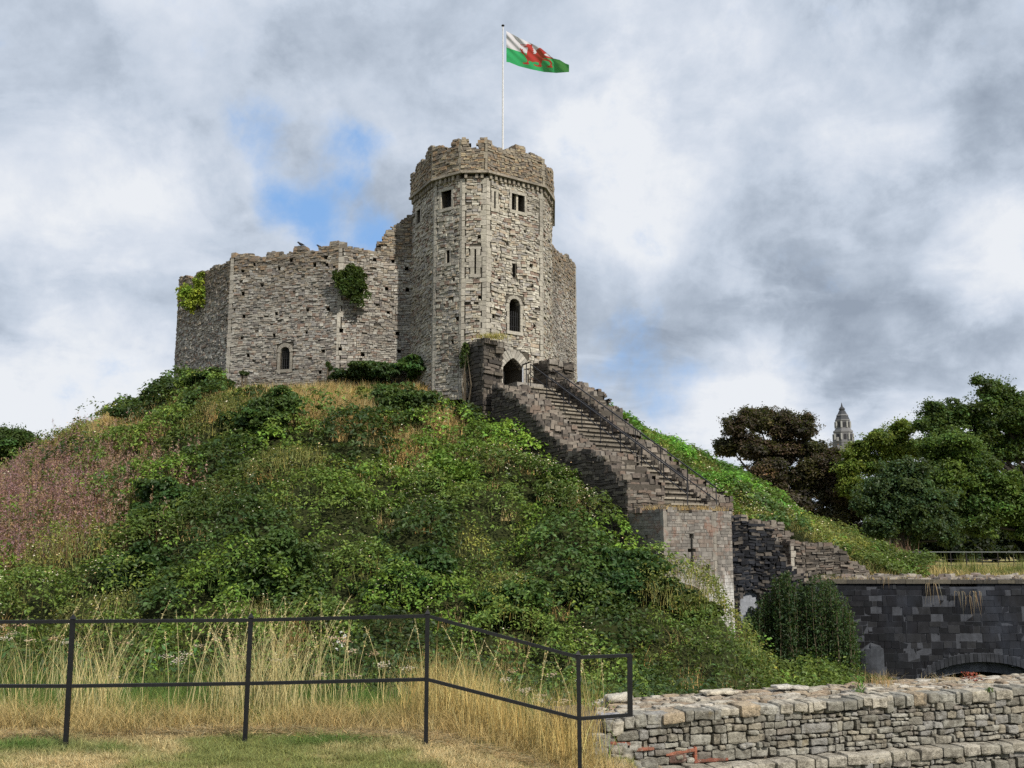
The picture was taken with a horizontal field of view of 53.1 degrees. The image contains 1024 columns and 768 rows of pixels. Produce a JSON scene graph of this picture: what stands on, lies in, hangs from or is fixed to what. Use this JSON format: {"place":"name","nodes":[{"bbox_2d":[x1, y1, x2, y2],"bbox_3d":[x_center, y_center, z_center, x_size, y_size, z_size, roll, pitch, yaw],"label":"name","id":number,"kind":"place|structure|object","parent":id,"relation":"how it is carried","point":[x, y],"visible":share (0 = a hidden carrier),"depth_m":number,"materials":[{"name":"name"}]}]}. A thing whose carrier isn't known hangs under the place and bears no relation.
{"place":"outdoors","nodes":[
{"label":"outdoors","id":0,"kind":"place"},
{"bbox_2d":[0,396,1023,767],"bbox_3d":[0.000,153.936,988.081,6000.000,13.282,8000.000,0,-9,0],"label":"ground","id":1,"kind":"structure","parent":0,"point":[364,528],"depth_m":32.87,"materials":[{"name":"green plant"}]},
{"bbox_2d":[0,422,46,470],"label":"broadleaf tree","id":2,"kind":"object","parent":1,"relation":"on","point":[12,437],"visible":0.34,"depth_m":89.08,"materials":[{"name":"green plant"}]},
{"bbox_2d":[0,411,207,578],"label":"willowherb","id":3,"kind":"object","parent":1,"relation":"on","point":[57,491],"visible":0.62,"depth_m":39.60,"materials":[{"name":"brown plant"}]},
{"bbox_2d":[98,398,130,416],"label":"bush","id":4,"kind":"object","parent":1,"relation":"on","point":[102,409],"visible":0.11,"depth_m":58.11,"materials":[{"name":"green plant"}]},
{"bbox_2d":[105,396,175,420],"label":"bush","id":5,"kind":"object","parent":1,"relation":"on","point":[118,412],"visible":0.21,"depth_m":50.23,"materials":[{"name":"green plant"}]},
{"bbox_2d":[97,540,187,592],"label":"bush","id":6,"kind":"object","parent":1,"relation":"on","point":[156,559],"visible":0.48,"depth_m":32.27,"materials":[{"name":"green plant"}]},
{"bbox_2d":[122,476,213,530],"bbox_3d":[-12.498,4.374,37.247,2.939,2.050,2.523,6,-11,-36],"label":"bush","id":7,"kind":"object","parent":1,"relation":"on","point":[162,489],"visible":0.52,"depth_m":36.75,"materials":[{"name":"green plant"}]},
{"bbox_2d":[174,367,235,401],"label":"bush","id":8,"kind":"object","parent":1,"relation":"on","point":[200,376],"visible":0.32,"depth_m":49.59,"materials":[{"name":"green plant"}]},
{"bbox_2d":[238,370,249,386],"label":"wall plant","id":9,"kind":"object","parent":1,"relation":"on","point":[244,373],"depth_m":51.02,"materials":[{"name":"green plant"}]},
{"bbox_2d":[214,385,309,438],"bbox_3d":[-10.684,1.326,44.152,4.292,2.627,3.307,0,-9,0],"label":"bush","id":10,"kind":"object","parent":1,"relation":"on","point":[282,396],"visible":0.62,"depth_m":43.66,"materials":[{"name":"green plant"}]},
{"bbox_2d":[195,528,332,605],"bbox_3d":[-7.813,5.889,32.536,4.375,2.593,3.251,0,-9,0],"label":"bush","id":11,"kind":"object","parent":1,"relation":"on","point":[263,579],"visible":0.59,"depth_m":31.55,"materials":[{"name":"green plant"}]},
{"bbox_2d":[0,624,576,730],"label":"fence wildflowers","id":12,"kind":"object","parent":1,"relation":"on","point":[219,652],"visible":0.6,"depth_m":10.79,"materials":[{"name":"green plant"}]},
{"bbox_2d":[22,594,605,749],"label":"seed stalks","id":13,"kind":"object","parent":1,"relation":"on","point":[234,653],"visible":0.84,"depth_m":9.58,"materials":[{"name":"beige plant"}]},
{"bbox_2d":[0,609,632,767],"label":"metal fence","id":14,"kind":"object","parent":1,"relation":"on","point":[247,683],"visible":0.95,"depth_m":8.43,"materials":[{"name":"black metal"}]},
{"bbox_2d":[0,614,642,767],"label":"tall dry grass","id":15,"kind":"structure","parent":1,"relation":"on","point":[468,715],"depth_m":9.25,"materials":[{"name":"beige plant"}]},
{"bbox_2d":[0,706,642,767],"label":"lawn grass","id":16,"kind":"structure","parent":1,"relation":"on","point":[24,742],"depth_m":8.03,"materials":[{"name":"green plant"}]},
{"bbox_2d":[325,361,332,383],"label":"wall plant","id":17,"kind":"object","parent":1,"relation":"on","point":[329,366],"depth_m":49.75,"materials":[{"name":"green plant"}]},
{"bbox_2d":[353,386,372,395],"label":"bush","id":18,"kind":"object","parent":1,"relation":"on","point":[361,388],"visible":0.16,"depth_m":47.52,"materials":[{"name":"green plant"}]},
{"bbox_2d":[327,360,402,385],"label":"bush","id":19,"kind":"object","parent":1,"relation":"on","point":[373,372],"visible":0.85,"depth_m":49.26,"materials":[{"name":"green plant"}]},
{"bbox_2d":[174,137,577,402],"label":"castle keep","id":20,"kind":"structure","parent":1,"relation":"on","point":[465,250],"depth_m":50.71,"materials":[{"name":"stone"}]},
{"bbox_2d":[175,271,205,314],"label":"ivy","id":21,"kind":"object","parent":20,"relation":"attached to","point":[193,296],"visible":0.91,"depth_m":54.95,"materials":[{"name":"green plant"}]},
{"bbox_2d":[276,343,292,372],"bbox_3d":[-11.327,-1.295,51.341,0.941,1.499,0.320,-3,-9,18],"label":"window","id":22,"kind":"structure","parent":20,"relation":"in","point":[286,345],"depth_m":51.24,"materials":[{"name":"stone"}]},
{"bbox_2d":[331,263,371,307],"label":"ivy","id":23,"kind":"object","parent":20,"relation":"attached to","point":[352,285],"visible":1,"depth_m":50.34,"materials":[{"name":"green plant"}]},
{"bbox_2d":[415,206,421,228],"bbox_3d":[-4.576,-8.362,51.486,0.340,1.023,0.788,4,-10,-26],"label":"window","id":24,"kind":"structure","parent":20,"relation":"in","point":[419,208],"depth_m":51.56,"materials":[{"name":"stone"}]},
{"bbox_2d":[439,186,453,212],"bbox_3d":[-3.047,-8.825,49.230,0.945,1.165,0.405,-7,-11,37],"label":"window","id":25,"kind":"structure","parent":20,"relation":"in","point":[451,189],"depth_m":49.14,"materials":[{"name":"stone"}]},
{"bbox_2d":[501,24,504,149],"bbox_3d":[-0.468,-14.062,52.305,0.162,9.211,0.154,0,-9,0],"label":"flagpole","id":26,"kind":"object","parent":20,"relation":"on","point":[502,25],"visible":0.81,"depth_m":52.46,"materials":[{"name":"white metal"}]},
{"bbox_2d":[506,31,568,72],"bbox_3d":[1.330,-17.131,52.852,3.242,2.236,0.729,0,-9,0],"label":"flag","id":27,"kind":"object","parent":26,"relation":"attached to","point":[520,52],"visible":1,"depth_m":52.72,"materials":[{"name":"fabric"}]},
{"bbox_2d":[505,295,523,335],"bbox_3d":[0.050,-3.249,48.670,1.031,1.902,0.350,7,-11,-36],"label":"window","id":28,"kind":"structure","parent":20,"relation":"in","point":[521,308],"depth_m":48.62,"materials":[{"name":"stone"}]},
{"bbox_2d":[509,189,526,215],"bbox_3d":[0.220,-8.745,49.665,1.093,1.149,0.340,7,-11,-36],"label":"window","id":29,"kind":"structure","parent":20,"relation":"in","point":[511,192],"depth_m":49.61,"materials":[{"name":"stone"}]},
{"bbox_2d":[370,384,441,416],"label":"bush","id":30,"kind":"object","parent":1,"relation":"on","point":[384,393],"visible":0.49,"depth_m":45.44,"materials":[{"name":"green plant"}]},
{"bbox_2d":[347,541,471,605],"bbox_3d":[-2.893,6.082,32.021,4.071,2.345,2.561,4,-10,-26],"label":"bush","id":31,"kind":"object","parent":1,"relation":"on","point":[433,558],"visible":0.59,"depth_m":31.78,"materials":[{"name":"green plant"}]},
{"bbox_2d":[393,353,426,381],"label":"bush","id":32,"kind":"object","parent":1,"relation":"on","point":[412,365],"visible":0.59,"depth_m":49.31,"materials":[{"name":"green plant"}]},
{"bbox_2d":[0,630,895,706],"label":"bank weeds","id":33,"kind":"object","parent":1,"relation":"on","point":[650,687],"visible":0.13,"depth_m":11.69,"materials":[{"name":"beige plant"}]},
{"bbox_2d":[422,451,478,486],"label":"bush","id":34,"kind":"object","parent":1,"relation":"on","point":[430,463],"visible":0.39,"depth_m":39.63,"materials":[{"name":"green plant"}]},
{"bbox_2d":[0,368,905,684],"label":"wildflowers","id":35,"kind":"object","parent":1,"relation":"on","point":[406,512],"visible":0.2,"depth_m":37.09,"materials":[{"name":"plant"}]},
{"bbox_2d":[0,361,940,707],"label":"wild herbs","id":36,"kind":"object","parent":1,"relation":"on","point":[262,507],"visible":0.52,"depth_m":34.30,"materials":[{"name":"green plant"}]},
{"bbox_2d":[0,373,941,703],"bbox_3d":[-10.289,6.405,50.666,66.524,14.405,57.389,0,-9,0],"label":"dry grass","id":37,"kind":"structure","parent":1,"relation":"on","point":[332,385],"depth_m":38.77,"materials":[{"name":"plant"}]},
{"bbox_2d":[466,338,503,423],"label":"stone pier","id":38,"kind":"structure","parent":1,"relation":"on","point":[486,363],"depth_m":46.33,"materials":[{"name":"stone"}]},
{"bbox_2d":[459,340,471,420],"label":"ivy","id":39,"kind":"object","parent":38,"relation":"attached to","point":[463,356],"visible":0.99,"depth_m":46.83,"materials":[{"name":"green plant"}]},
{"bbox_2d":[471,331,510,339],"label":"grass","id":40,"kind":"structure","parent":38,"relation":"on","point":[495,336],"depth_m":46.16,"materials":[{"name":"beige plant"}]},
{"bbox_2d":[463,575,555,632],"bbox_3d":[-0.063,6.754,31.247,2.822,1.929,2.868,0,-9,0],"label":"bush","id":41,"kind":"object","parent":1,"relation":"on","point":[536,592],"visible":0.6,"depth_m":30.38,"materials":[{"name":"green plant"}]},
{"bbox_2d":[491,383,602,477],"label":"stair wall","id":42,"kind":"structure","parent":1,"relation":"on","point":[539,416],"depth_m":43.21,"materials":[{"name":"stone"}]},
{"bbox_2d":[533,359,574,388],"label":"stone pier","id":43,"kind":"structure","parent":1,"relation":"on","point":[564,369],"depth_m":48.24,"materials":[{"name":"stone"}]},
{"bbox_2d":[531,467,582,504],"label":"bush","id":44,"kind":"object","parent":1,"relation":"on","point":[551,478],"visible":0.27,"depth_m":39.39,"materials":[{"name":"green plant"}]},
{"bbox_2d":[505,382,707,507],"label":"stone steps","id":45,"kind":"structure","parent":1,"relation":"on","point":[674,494],"depth_m":43.20,"materials":[{"name":"stone"}]},
{"bbox_2d":[522,361,530,382],"bbox_3d":[0.666,-0.442,47.943,0.065,1.108,1.003,4,-10,-22],"label":"handrail","id":46,"kind":"object","parent":45,"relation":"on","point":[526,368],"visible":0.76,"depth_m":47.92,"materials":[{"name":"black metal"}]},
{"bbox_2d":[530,364,687,504],"bbox_3d":[3.711,1.980,42.877,0.050,7.207,10.149,6,-11,-34],"label":"handrail","id":47,"kind":"object","parent":45,"relation":"on","point":[686,480],"visible":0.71,"depth_m":42.46,"materials":[{"name":"black metal"}]},
{"bbox_2d":[551,368,716,506],"bbox_3d":[4.731,2.166,43.310,0.050,7.441,10.549,6,-11,-34],"label":"handrail","id":48,"kind":"object","parent":45,"relation":"on","point":[635,437],"visible":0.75,"depth_m":42.59,"materials":[{"name":"black metal"}]},
{"bbox_2d":[567,448,664,547],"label":"stair wall","id":49,"kind":"structure","parent":1,"relation":"on","point":[627,482],"depth_m":38.58,"materials":[{"name":"stone"}]},
{"bbox_2d":[554,545,680,609],"bbox_3d":[3.215,6.534,33.101,3.739,2.644,3.562,-7,-11,36],"label":"bush","id":50,"kind":"object","parent":1,"relation":"on","point":[622,577],"visible":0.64,"depth_m":32.60,"materials":[{"name":"green plant"}]},
{"bbox_2d":[555,379,733,514],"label":"stair wall","id":51,"kind":"structure","parent":1,"relation":"on","point":[723,501],"depth_m":43.69,"materials":[{"name":"stone"}]},
{"bbox_2d":[643,582,696,608],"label":"bush","id":52,"kind":"object","parent":1,"relation":"on","point":[674,593],"visible":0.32,"depth_m":33.63,"materials":[{"name":"green plant"}]},
{"bbox_2d":[628,505,734,637],"bbox_3d":[6.545,7.485,37.481,4.638,6.007,2.035,6,-11,-34],"label":"ruined turret","id":53,"kind":"object","parent":1,"relation":"on","point":[690,532],"visible":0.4,"depth_m":36.70,"materials":[{"name":"stone"}]},
{"bbox_2d":[635,503,729,510],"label":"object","id":54,"kind":"structure","parent":53,"relation":"on","point":[682,508],"depth_m":36.83,"materials":[{"name":"beige stone"}]},
{"bbox_2d":[668,593,725,621],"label":"bush","id":55,"kind":"object","parent":1,"relation":"on","point":[715,606],"visible":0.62,"depth_m":32.85,"materials":[{"name":"green plant"}]},
{"bbox_2d":[611,402,889,553],"bbox_3d":[12.626,5.184,57.043,18.072,9.086,25.111,0,-9,0],"label":"bracken","id":56,"kind":"object","parent":1,"relation":"on","point":[730,468],"visible":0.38,"depth_m":52.77,"materials":[{"name":"green plant"}]},
{"bbox_2d":[748,519,793,553],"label":"broken wall","id":57,"kind":"structure","parent":1,"relation":"on","point":[781,533],"depth_m":42.61,"materials":[{"name":"stone"}]},
{"bbox_2d":[731,514,817,655],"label":"broken wall","id":58,"kind":"structure","parent":1,"relation":"on","point":[759,560],"depth_m":39.30,"materials":[{"name":"stone"}]},
{"bbox_2d":[545,673,1023,767],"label":"stone wall","id":59,"kind":"structure","parent":1,"relation":"on","point":[927,723],"depth_m":10.46,"materials":[{"name":"stone"}]},
{"bbox_2d":[559,697,614,710],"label":"wall weed","id":60,"kind":"object","parent":59,"relation":"on","point":[595,703],"depth_m":10.33,"materials":[{"name":"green plant"}]},
{"bbox_2d":[596,712,619,719],"bbox_3d":[0.918,3.162,9.762,0.215,0.070,0.155,3,-9,-17],"label":"loose stone","id":61,"kind":"object","parent":59,"relation":"on","point":[608,714],"visible":0.44,"depth_m":9.72,"materials":[{"name":"stone"}]},
{"bbox_2d":[603,692,626,702],"bbox_3d":[1.093,3.210,10.489,0.297,0.102,0.165,3,-9,-19],"label":"loose stone","id":62,"kind":"object","parent":59,"relation":"on","point":[621,697],"visible":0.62,"depth_m":10.43,"materials":[{"name":"stone"}]},
{"bbox_2d":[699,688,738,695],"bbox_3d":[2.213,3.290,10.923,0.407,0.058,0.186,3,-9,-19],"label":"loose stone","id":63,"kind":"object","parent":59,"relation":"on","point":[724,691],"visible":1,"depth_m":10.87,"materials":[{"name":"stone"}]},
{"bbox_2d":[771,684,809,690],"bbox_3d":[3.043,3.323,11.209,0.412,0.079,0.164,3,-9,-17],"label":"loose stone","id":64,"kind":"object","parent":59,"relation":"on","point":[789,687],"visible":1,"depth_m":11.15,"materials":[{"name":"stone"}]},
{"bbox_2d":[852,676,864,692],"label":"wall weed","id":65,"kind":"object","parent":59,"relation":"on","point":[861,679],"depth_m":11.03,"materials":[{"name":"green plant"}]},
{"bbox_2d":[859,671,902,686],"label":"wall weed","id":66,"kind":"object","parent":59,"relation":"on","point":[884,680],"depth_m":11.58,"materials":[{"name":"beige plant"}]},
{"bbox_2d":[921,671,968,683],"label":"wall weed","id":67,"kind":"object","parent":59,"relation":"on","point":[933,676],"depth_m":11.91,"materials":[{"name":"beige plant"}]},
{"bbox_2d":[961,672,982,680],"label":"wall weed","id":68,"kind":"object","parent":59,"relation":"on","point":[972,676],"depth_m":11.95,"materials":[{"name":"red plant"}]},
{"bbox_2d":[710,401,870,536],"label":"copper beech","id":69,"kind":"object","parent":1,"relation":"on","point":[806,481],"visible":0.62,"depth_m":91.32,"materials":[{"name":"brown plant"}]},
{"bbox_2d":[781,539,805,570],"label":"broken wall","id":70,"kind":"structure","parent":1,"relation":"on","point":[793,551],"depth_m":41.93,"materials":[{"name":"stone"}]},
{"bbox_2d":[744,570,866,683],"bbox_3d":[10.791,8.987,38.230,5.221,4.078,2.823,0,-9,0],"label":"climbing shrub","id":71,"kind":"object","parent":1,"relation":"on","point":[829,631],"visible":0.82,"depth_m":37.66,"materials":[{"name":"green plant"}]},
{"bbox_2d":[804,541,869,575],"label":"broken wall","id":72,"kind":"structure","parent":1,"relation":"on","point":[826,558],"depth_m":43.09,"materials":[{"name":"stone"}]},
{"bbox_2d":[832,403,860,523],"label":"distant spire","id":73,"kind":"structure","parent":1,"relation":"on","point":[843,433],"depth_m":299.85,"materials":[{"name":"grey stone"}]},
{"bbox_2d":[828,414,926,543],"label":"lime tree","id":74,"kind":"object","parent":1,"relation":"on","point":[872,446],"visible":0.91,"depth_m":87.79,"materials":[{"name":"green plant"}]},
{"bbox_2d":[885,539,918,552],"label":"dead stalks","id":75,"kind":"object","parent":1,"relation":"on","point":[905,548],"visible":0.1,"depth_m":56.00,"materials":[{"name":"brown plant"}]},
{"bbox_2d":[848,454,971,550],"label":"broadleaf tree","id":76,"kind":"object","parent":1,"relation":"on","point":[898,501],"visible":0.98,"depth_m":70.73,"materials":[{"name":"green plant"}]},
{"bbox_2d":[803,573,1023,679],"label":"causeway bridge","id":77,"kind":"structure","parent":1,"relation":"on","point":[908,628],"depth_m":40.49,"materials":[{"name":"stone"}]},
{"bbox_2d":[806,573,1023,615],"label":"hanging grass","id":78,"kind":"structure","parent":77,"relation":"on","point":[976,599],"depth_m":40.60,"materials":[{"name":"plant"}]},
{"bbox_2d":[857,551,1023,576],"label":"rough grass","id":79,"kind":"structure","parent":1,"relation":"on","point":[956,569],"depth_m":51.02,"materials":[{"name":"green plant"}]},
{"bbox_2d":[891,461,1023,561],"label":"broadleaf tree","id":80,"kind":"object","parent":1,"relation":"on","point":[1004,548],"visible":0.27,"depth_m":92.75,"materials":[{"name":"green plant"}]},
{"bbox_2d":[905,419,1023,541],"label":"broadleaf tree","id":81,"kind":"object","parent":1,"relation":"on","point":[991,502],"visible":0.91,"depth_m":74.76,"materials":[{"name":"green plant"}]},
{"bbox_2d":[907,371,1023,476],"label":"broadleaf tree","id":82,"kind":"object","parent":1,"relation":"on","point":[994,411],"visible":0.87,"depth_m":84.01,"materials":[{"name":"green plant"}]},
{"bbox_2d":[935,552,1014,565],"bbox_3d":[30.500,10.463,61.106,19.000,1.433,0.066,0,-9,0],"label":"field fence","id":83,"kind":"object","parent":1,"relation":"on","point":[982,558],"visible":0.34,"depth_m":61.11,"materials":[{"name":"metal"}]},
{"bbox_2d":[0,0,1023,521],"label":"sky","id":84,"kind":"structure","parent":0,"point":[817,206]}
]}

